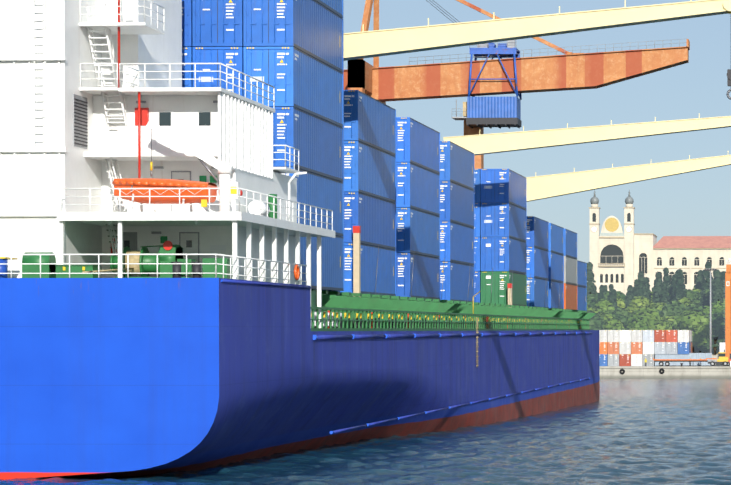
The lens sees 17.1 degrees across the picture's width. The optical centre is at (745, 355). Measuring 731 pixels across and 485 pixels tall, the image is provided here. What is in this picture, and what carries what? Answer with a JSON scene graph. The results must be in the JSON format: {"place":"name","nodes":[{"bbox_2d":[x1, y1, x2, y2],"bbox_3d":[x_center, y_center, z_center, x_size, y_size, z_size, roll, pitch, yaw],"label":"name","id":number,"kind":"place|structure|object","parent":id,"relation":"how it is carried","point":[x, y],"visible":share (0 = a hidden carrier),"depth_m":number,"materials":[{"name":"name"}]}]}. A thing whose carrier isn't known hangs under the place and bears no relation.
{"place":"outdoors","nodes":[
{"label":"outdoors","id":0,"kind":"place"},
{"bbox_2d":[0,378,730,484],"bbox_3d":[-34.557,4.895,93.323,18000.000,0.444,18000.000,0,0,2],"label":"sea water","id":1,"kind":"structure","parent":0,"point":[649,431],"depth_m":116.66,"materials":[{"name":"blue liquid"}]},
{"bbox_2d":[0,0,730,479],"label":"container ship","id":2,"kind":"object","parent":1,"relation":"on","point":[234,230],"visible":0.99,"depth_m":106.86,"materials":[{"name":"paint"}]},
{"bbox_2d":[343,0,730,281],"label":"sky","id":3,"kind":"structure","parent":0,"point":[696,203],"materials":[{"name":"blue"}]},
{"bbox_2d":[600,365,730,377],"bbox_3d":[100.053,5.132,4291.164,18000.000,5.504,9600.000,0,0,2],"label":"quay wall","id":4,"kind":"structure","parent":0,"point":[718,371],"depth_m":498.91,"materials":[{"name":"concrete"}]},
{"bbox_2d":[344,0,689,168],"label":"gantry crane","id":5,"kind":"object","parent":4,"relation":"on","point":[515,73],"visible":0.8,"depth_m":297.96,"materials":[{"name":"orange metal"}]},
{"bbox_2d":[599,354,607,365],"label":"shipping container","id":6,"kind":"object","parent":4,"relation":"on","point":[603,359],"visible":0.71,"depth_m":513.46,"materials":[{"name":"blue metal"}]},
{"bbox_2d":[599,342,607,353],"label":"shipping container","id":7,"kind":"object","parent":6,"relation":"on","point":[603,347],"visible":0.7,"depth_m":513.46,"materials":[{"name":"orange metal"}]},
{"bbox_2d":[599,330,607,341],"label":"shipping container","id":8,"kind":"object","parent":7,"relation":"on","point":[603,335],"visible":0.61,"depth_m":513.46,"materials":[{"name":"grey metal"}]},
{"bbox_2d":[608,354,618,365],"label":"shipping container","id":9,"kind":"object","parent":4,"relation":"on","point":[613,359],"visible":0.91,"depth_m":513.38,"materials":[{"name":"grey metal"}]},
{"bbox_2d":[608,342,618,353],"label":"shipping container","id":10,"kind":"object","parent":9,"relation":"on","point":[613,347],"visible":0.96,"depth_m":513.38,"materials":[{"name":"orange metal"}]},
{"bbox_2d":[608,330,618,341],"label":"shipping container","id":11,"kind":"object","parent":10,"relation":"on","point":[613,335],"visible":0.95,"depth_m":513.38,"materials":[{"name":"grey metal"}]},
{"bbox_2d":[619,354,630,365],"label":"shipping container","id":12,"kind":"object","parent":4,"relation":"on","point":[624,359],"visible":0.93,"depth_m":513.30,"materials":[{"name":"red metal"}]},
{"bbox_2d":[619,342,630,353],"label":"shipping container","id":13,"kind":"object","parent":12,"relation":"on","point":[624,347],"visible":0.92,"depth_m":513.30,"materials":[{"name":"grey metal"}]},
{"bbox_2d":[619,330,630,341],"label":"shipping container","id":14,"kind":"object","parent":13,"relation":"on","point":[624,335],"visible":0.94,"depth_m":513.30,"materials":[{"name":"grey metal"}]},
{"bbox_2d":[631,354,642,365],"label":"shipping container","id":15,"kind":"object","parent":4,"relation":"on","point":[636,359],"visible":0.91,"depth_m":513.22,"materials":[{"name":"grey metal"}]},
{"bbox_2d":[631,342,642,353],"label":"shipping container","id":16,"kind":"object","parent":15,"relation":"on","point":[636,347],"visible":0.9,"depth_m":513.22,"materials":[{"name":"orange metal"}]},
{"bbox_2d":[631,330,642,341],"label":"shipping container","id":17,"kind":"object","parent":16,"relation":"on","point":[636,335],"visible":0.92,"depth_m":513.22,"materials":[{"name":"grey metal"}]},
{"bbox_2d":[619,368,664,373],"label":"tire fenders","id":18,"kind":"object","parent":4,"relation":"attached to","point":[623,370],"visible":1,"depth_m":498.77,"materials":[{"name":"black rubber"}]},
{"bbox_2d":[643,354,654,365],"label":"shipping container","id":19,"kind":"object","parent":4,"relation":"on","point":[650,360],"visible":0.88,"depth_m":513.14,"materials":[{"name":"grey metal"}]},
{"bbox_2d":[643,342,653,353],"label":"shipping container","id":20,"kind":"object","parent":19,"relation":"on","point":[648,347],"visible":0.93,"depth_m":513.14,"materials":[{"name":"grey metal"}]},
{"bbox_2d":[643,330,653,341],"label":"shipping container","id":21,"kind":"object","parent":20,"relation":"on","point":[648,335],"visible":0.91,"depth_m":513.14,"materials":[{"name":"grey metal"}]},
{"bbox_2d":[655,353,711,365],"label":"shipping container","id":22,"kind":"object","parent":4,"relation":"on","point":[686,356],"visible":0.64,"depth_m":513.08,"materials":[{"name":"grey metal"}]},
{"bbox_2d":[654,342,665,353],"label":"shipping container","id":23,"kind":"object","parent":22,"relation":"on","point":[659,347],"visible":0.94,"depth_m":513.06,"materials":[{"name":"grey metal"}]},
{"bbox_2d":[654,330,665,341],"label":"shipping container","id":24,"kind":"object","parent":23,"relation":"on","point":[659,335],"visible":0.94,"depth_m":513.06,"materials":[{"name":"red metal"}]},
{"bbox_2d":[666,342,677,353],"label":"shipping container","id":25,"kind":"object","parent":22,"relation":"on","point":[671,347],"visible":0.94,"depth_m":512.98,"materials":[{"name":"grey metal"}]},
{"bbox_2d":[666,330,677,341],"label":"shipping container","id":26,"kind":"object","parent":25,"relation":"on","point":[671,335],"visible":0.92,"depth_m":512.98,"materials":[{"name":"red metal"}]},
{"bbox_2d":[678,342,690,353],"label":"shipping container","id":27,"kind":"object","parent":22,"relation":"on","point":[684,347],"visible":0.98,"depth_m":512.90,"materials":[{"name":"blue metal"}]},
{"bbox_2d":[678,330,690,341],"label":"shipping container","id":28,"kind":"object","parent":27,"relation":"on","point":[684,335],"visible":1,"depth_m":512.90,"materials":[{"name":"grey metal"}]},
{"bbox_2d":[653,352,728,365],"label":"truck","id":29,"kind":"object","parent":4,"relation":"on","point":[723,359],"visible":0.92,"depth_m":504.51,"materials":[{"name":"orange metal"}]},
{"bbox_2d":[705,269,716,352],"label":"floodlight mast","id":30,"kind":"object","parent":4,"relation":"on","point":[710,345],"visible":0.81,"depth_m":520.51,"materials":[{"name":"grey metal"}]},
{"bbox_2d":[712,355,721,364],"bbox_3d":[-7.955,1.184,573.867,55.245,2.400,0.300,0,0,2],"label":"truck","id":31,"kind":"object","parent":4,"relation":"on","point":[715,356],"visible":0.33,"depth_m":573.69,"materials":[{"name":"metal"}]},
{"bbox_2d":[720,258,730,364],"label":"crane","id":32,"kind":"object","parent":4,"relation":"on","point":[726,345],"visible":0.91,"depth_m":533.58,"materials":[{"name":"orange metal"}]},
{"bbox_3d":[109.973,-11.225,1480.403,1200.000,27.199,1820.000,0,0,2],"label":"hillside","id":33,"kind":"structure","parent":0,"visible":0},
{"bbox_2d":[586,262,595,295],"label":"pine tree","id":34,"kind":"object","parent":33,"relation":"on","point":[590,287],"visible":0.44,"depth_m":816.87,"materials":[{"name":"green plant"}]},
{"bbox_2d":[587,298,596,305],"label":"tree","id":35,"kind":"object","parent":33,"relation":"on","point":[591,301],"visible":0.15,"depth_m":776.35,"materials":[{"name":"green plant"}]},
{"bbox_2d":[582,309,603,329],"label":"tree","id":36,"kind":"object","parent":33,"relation":"on","point":[596,322],"visible":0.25,"depth_m":588.49,"materials":[{"name":"green plant"}]},
{"bbox_2d":[587,293,610,306],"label":"tree","id":37,"kind":"object","parent":33,"relation":"on","point":[594,296],"visible":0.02,"depth_m":793.25,"materials":[{"name":"green plant"}]},
{"bbox_2d":[596,293,602,307],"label":"pine tree","id":38,"kind":"object","parent":33,"relation":"on","point":[600,296],"visible":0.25,"depth_m":770.74,"materials":[{"name":"green plant"}]},
{"bbox_2d":[594,299,614,310],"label":"broad tree","id":39,"kind":"object","parent":33,"relation":"on","point":[603,304],"visible":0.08,"depth_m":720.48,"materials":[{"name":"green plant"}]},
{"bbox_2d":[598,312,613,323],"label":"broad tree","id":40,"kind":"object","parent":33,"relation":"on","point":[606,315],"visible":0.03,"depth_m":619.02,"materials":[{"name":"green plant"}]},
{"bbox_2d":[607,284,618,308],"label":"pine tree","id":41,"kind":"object","parent":33,"relation":"on","point":[612,295],"visible":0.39,"depth_m":815.29,"materials":[{"name":"green plant"}]},
{"bbox_2d":[601,318,626,329],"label":"broad tree","id":42,"kind":"object","parent":33,"relation":"on","point":[614,324],"visible":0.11,"depth_m":594.11,"materials":[{"name":"green plant"}]},
{"bbox_2d":[608,312,628,326],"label":"tree","id":43,"kind":"object","parent":33,"relation":"on","point":[623,319],"visible":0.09,"depth_m":672.36,"materials":[{"name":"green plant"}]},
{"bbox_2d":[607,308,633,328],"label":"tree","id":44,"kind":"object","parent":33,"relation":"on","point":[622,311],"visible":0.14,"depth_m":680.90,"materials":[{"name":"green plant"}]},
{"bbox_2d":[616,297,624,307],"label":"broad tree","id":45,"kind":"object","parent":33,"relation":"on","point":[620,303],"visible":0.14,"depth_m":864.93,"materials":[{"name":"green plant"}]},
{"bbox_2d":[617,291,625,300],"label":"tree","id":46,"kind":"object","parent":33,"relation":"on","point":[622,295],"visible":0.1,"depth_m":926.92,"materials":[{"name":"green plant"}]},
{"bbox_2d":[624,285,632,307],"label":"pine tree","id":47,"kind":"object","parent":33,"relation":"on","point":[629,297],"visible":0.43,"depth_m":770.12,"materials":[{"name":"green plant"}]},
{"bbox_2d":[633,279,637,296],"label":"pine tree","id":48,"kind":"object","parent":33,"relation":"on","point":[635,282],"visible":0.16,"depth_m":847.06,"materials":[{"name":"green plant"}]},
{"bbox_2d":[633,286,641,307],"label":"pine tree","id":49,"kind":"object","parent":33,"relation":"on","point":[637,293],"visible":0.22,"depth_m":775.05,"materials":[{"name":"green plant"}]},
{"bbox_2d":[632,308,643,315],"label":"broad tree","id":50,"kind":"object","parent":33,"relation":"on","point":[635,312],"visible":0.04,"depth_m":684.10,"materials":[{"name":"green plant"}]},
{"bbox_2d":[626,314,650,329],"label":"broad tree","id":51,"kind":"object","parent":33,"relation":"on","point":[633,323],"visible":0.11,"depth_m":606.32,"materials":[{"name":"green plant"}]},
{"bbox_2d":[626,295,651,311],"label":"broad tree","id":52,"kind":"object","parent":33,"relation":"on","point":[635,304],"visible":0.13,"depth_m":759.37,"materials":[{"name":"green plant"}]},
{"bbox_2d":[638,282,644,301],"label":"pine tree","id":53,"kind":"object","parent":33,"relation":"on","point":[640,286],"visible":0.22,"depth_m":784.93,"materials":[{"name":"green plant"}]},
{"bbox_2d":[637,275,647,306],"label":"pine tree","id":54,"kind":"object","parent":33,"relation":"on","point":[641,278],"visible":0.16,"depth_m":796.33,"materials":[{"name":"green plant"}]},
{"bbox_2d":[645,277,651,300],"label":"pine tree","id":55,"kind":"object","parent":33,"relation":"on","point":[647,284],"visible":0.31,"depth_m":823.76,"materials":[{"name":"green plant"}]},
{"bbox_2d":[638,307,660,327],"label":"broad tree","id":56,"kind":"object","parent":33,"relation":"on","point":[648,313],"visible":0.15,"depth_m":611.67,"materials":[{"name":"green plant"}]},
{"bbox_2d":[647,303,662,311],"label":"broad tree","id":57,"kind":"object","parent":33,"relation":"on","point":[657,306],"visible":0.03,"depth_m":712.96,"materials":[{"name":"green plant"}]},
{"bbox_2d":[651,271,662,303],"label":"pine tree","id":58,"kind":"object","parent":33,"relation":"on","point":[656,288],"visible":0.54,"depth_m":817.94,"materials":[{"name":"green plant"}]},
{"bbox_2d":[589,190,730,294],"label":"university building","id":59,"kind":"structure","parent":33,"relation":"on","point":[619,259],"depth_m":1100.15,"materials":[{"name":"beige stone"}]},
{"bbox_2d":[651,319,672,329],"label":"broad tree","id":60,"kind":"object","parent":33,"relation":"on","point":[660,325],"visible":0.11,"depth_m":595.51,"materials":[{"name":"green plant"}]},
{"bbox_2d":[659,283,669,303],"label":"pine tree","id":61,"kind":"object","parent":33,"relation":"on","point":[665,297],"visible":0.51,"depth_m":794.81,"materials":[{"name":"green plant"}]},
{"bbox_2d":[663,267,670,292],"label":"pine tree","id":62,"kind":"object","parent":33,"relation":"on","point":[666,278],"visible":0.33,"depth_m":914.90,"materials":[{"name":"green plant"}]},
{"bbox_2d":[660,315,674,321],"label":"broad tree","id":63,"kind":"object","parent":33,"relation":"on","point":[670,318],"visible":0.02,"depth_m":615.67,"materials":[{"name":"green plant"}]},
{"bbox_2d":[664,323,671,329],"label":"broad tree","id":64,"kind":"object","parent":33,"relation":"on","point":[667,328],"visible":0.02,"depth_m":590.08,"materials":[{"name":"green plant"}]},
{"bbox_2d":[659,300,684,316],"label":"tree","id":65,"kind":"object","parent":33,"relation":"on","point":[674,307],"visible":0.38,"depth_m":681.30,"materials":[{"name":"green plant"}]},
{"bbox_2d":[668,275,676,300],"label":"pine tree","id":66,"kind":"object","parent":33,"relation":"on","point":[670,290],"visible":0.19,"depth_m":867.30,"materials":[{"name":"green plant"}]},
{"bbox_2d":[670,277,676,301],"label":"pine tree","id":67,"kind":"object","parent":33,"relation":"on","point":[674,283],"visible":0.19,"depth_m":858.42,"materials":[{"name":"green plant"}]},
{"bbox_2d":[675,287,683,299],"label":"pine tree","id":68,"kind":"object","parent":33,"relation":"on","point":[679,294],"visible":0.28,"depth_m":756.45,"materials":[{"name":"green plant"}]},
{"bbox_2d":[674,269,686,302],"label":"pine tree","id":69,"kind":"object","parent":33,"relation":"on","point":[679,280],"visible":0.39,"depth_m":786.00,"materials":[{"name":"green plant"}]},
{"bbox_2d":[670,289,698,302],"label":"tree","id":70,"kind":"object","parent":33,"relation":"on","point":[690,294],"visible":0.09,"depth_m":836.33,"materials":[{"name":"green plant"}]},
{"bbox_2d":[677,296,692,306],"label":"broad tree","id":71,"kind":"object","parent":33,"relation":"on","point":[683,300],"visible":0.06,"depth_m":747.33,"materials":[{"name":"green plant"}]},
{"bbox_2d":[671,308,714,352],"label":"broad tree","id":72,"kind":"object","parent":33,"relation":"on","point":[696,323],"visible":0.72,"depth_m":574.45,"materials":[{"name":"green plant"}]},
{"bbox_2d":[684,303,705,314],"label":"tree","id":73,"kind":"object","parent":33,"relation":"on","point":[695,306],"visible":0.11,"depth_m":710.41,"materials":[{"name":"green plant"}]},
{"bbox_2d":[693,270,702,289],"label":"pine tree","id":74,"kind":"object","parent":33,"relation":"on","point":[699,280],"visible":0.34,"depth_m":893.67,"materials":[{"name":"green plant"}]},
{"bbox_2d":[694,346,702,352],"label":"tree","id":75,"kind":"object","parent":33,"relation":"on","point":[697,349],"visible":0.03,"depth_m":599.50,"materials":[{"name":"green plant"}]},
{"bbox_2d":[692,289,709,304],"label":"tree","id":76,"kind":"object","parent":33,"relation":"on","point":[696,298],"visible":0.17,"depth_m":807.27,"materials":[{"name":"green plant"}]},
{"bbox_2d":[699,290,706,307],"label":"pine tree","id":77,"kind":"object","parent":33,"relation":"on","point":[702,299],"visible":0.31,"depth_m":777.92,"materials":[{"name":"green plant"}]},
{"bbox_2d":[702,281,709,289],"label":"pine tree","id":78,"kind":"object","parent":33,"relation":"on","point":[704,285],"visible":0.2,"depth_m":863.90,"materials":[{"name":"green plant"}]},
{"bbox_2d":[701,261,712,289],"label":"pine tree","id":79,"kind":"object","parent":33,"relation":"on","point":[706,274],"visible":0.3,"depth_m":875.53,"materials":[{"name":"green plant"}]},
{"bbox_2d":[705,296,709,305],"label":"pine tree","id":80,"kind":"object","parent":33,"relation":"on","point":[707,302],"visible":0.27,"depth_m":767.37,"materials":[{"name":"green plant"}]},
{"bbox_2d":[698,337,719,354],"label":"broad tree","id":81,"kind":"object","parent":33,"relation":"on","point":[706,351],"visible":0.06,"depth_m":585.51,"materials":[{"name":"green plant"}]},
{"bbox_2d":[700,313,724,354],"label":"tree","id":82,"kind":"object","parent":33,"relation":"on","point":[718,319],"visible":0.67,"depth_m":577.09,"materials":[{"name":"green plant"}]},
{"bbox_2d":[703,301,724,315],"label":"broad tree","id":83,"kind":"object","parent":33,"relation":"on","point":[717,307],"visible":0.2,"depth_m":730.51,"materials":[{"name":"green plant"}]},
{"bbox_2d":[709,269,723,304],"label":"pine tree","id":84,"kind":"object","parent":33,"relation":"on","point":[716,294],"visible":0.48,"depth_m":759.17,"materials":[{"name":"green plant"}]},
{"bbox_2d":[720,271,725,297],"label":"pine tree","id":85,"kind":"object","parent":33,"relation":"on","point":[722,276],"visible":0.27,"depth_m":823.86,"materials":[{"name":"green plant"}]}
]}

